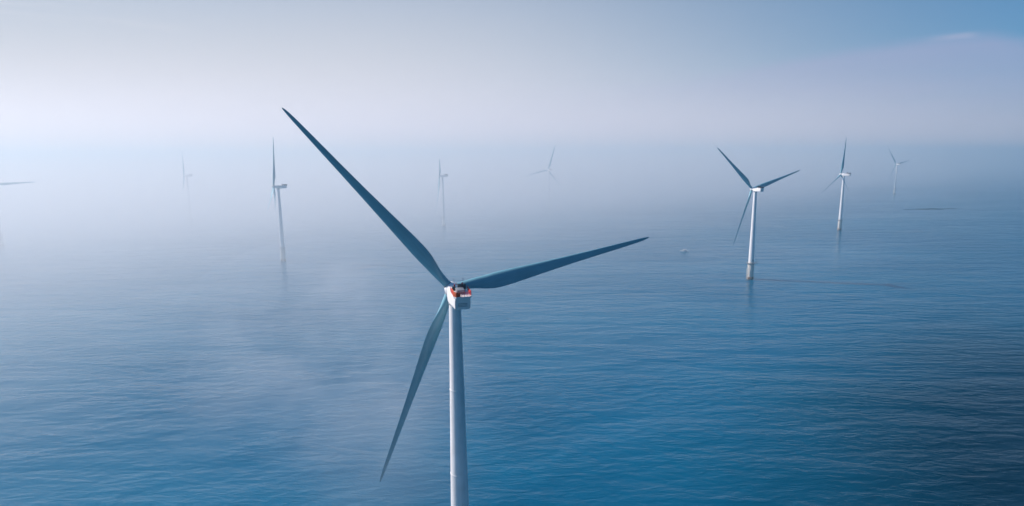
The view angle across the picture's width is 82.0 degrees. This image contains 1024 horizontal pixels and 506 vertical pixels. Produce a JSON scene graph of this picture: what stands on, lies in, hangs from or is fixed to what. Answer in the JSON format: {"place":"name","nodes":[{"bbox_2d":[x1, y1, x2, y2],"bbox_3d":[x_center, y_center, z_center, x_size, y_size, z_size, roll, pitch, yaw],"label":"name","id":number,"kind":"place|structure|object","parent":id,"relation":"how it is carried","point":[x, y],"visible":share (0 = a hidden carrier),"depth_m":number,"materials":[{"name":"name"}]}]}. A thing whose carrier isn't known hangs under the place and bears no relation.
{"place":"outdoors","nodes":[
{"label":"outdoors","id":0,"kind":"place"},
{"bbox_2d":[0,159,1023,505],"bbox_3d":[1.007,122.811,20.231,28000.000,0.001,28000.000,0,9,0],"label":"sea","id":1,"kind":"structure","parent":0,"point":[158,347],"depth_m":413.74,"materials":[{"name":"liquid"}]},
{"bbox_2d":[0,182,32,245],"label":"wind turbine","id":2,"kind":"object","parent":1,"relation":"in","point":[1,232],"visible":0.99,"depth_m":859.83,"materials":[{"name":"grey metal"}]},
{"bbox_2d":[182,156,192,220],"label":"wind turbine","id":3,"kind":"object","parent":1,"relation":"in","point":[189,203],"visible":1,"depth_m":1191.67,"materials":[{"name":"grey metal"}]},
{"bbox_2d":[268,142,286,261],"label":"wind turbine","id":4,"kind":"object","parent":1,"relation":"in","point":[282,247],"visible":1,"depth_m":709.56,"materials":[{"name":"grey metal"}]},
{"bbox_2d":[437,159,447,225],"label":"wind turbine","id":5,"kind":"object","parent":1,"relation":"in","point":[443,209],"visible":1,"depth_m":1061.71,"materials":[{"name":"grey metal"}]},
{"bbox_2d":[282,108,648,505],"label":"wind turbine","id":6,"kind":"object","parent":1,"relation":"in","point":[456,298],"visible":1,"depth_m":153.63,"materials":[{"name":"paint"}]},
{"bbox_2d":[526,147,558,207],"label":"wind turbine","id":7,"kind":"object","parent":1,"relation":"in","point":[549,173],"visible":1,"depth_m":1416.48,"materials":[{"name":"grey metal"}]},
{"bbox_2d":[718,148,799,279],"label":"wind turbine","id":8,"kind":"object","parent":1,"relation":"in","point":[751,263],"visible":0.98,"depth_m":585.28,"materials":[{"name":"grey metal"}]},
{"bbox_2d":[825,142,850,229],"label":"wind turbine","id":9,"kind":"object","parent":1,"relation":"in","point":[840,219],"visible":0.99,"depth_m":957.66,"materials":[{"name":"grey metal"}]},
{"bbox_2d":[887,150,908,193],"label":"wind turbine","id":10,"kind":"object","parent":1,"relation":"in","point":[895,188],"visible":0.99,"depth_m":1802.95,"materials":[{"name":"grey metal"}]},
{"bbox_2d":[903,208,951,209],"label":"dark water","id":11,"kind":"structure","parent":1,"relation":"on","point":[926,209],"depth_m":1306.53,"materials":[{"name":"blue liquid"}]},
{"bbox_2d":[0,0,1023,166],"label":"sky","id":12,"kind":"structure","parent":0,"point":[83,82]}
]}

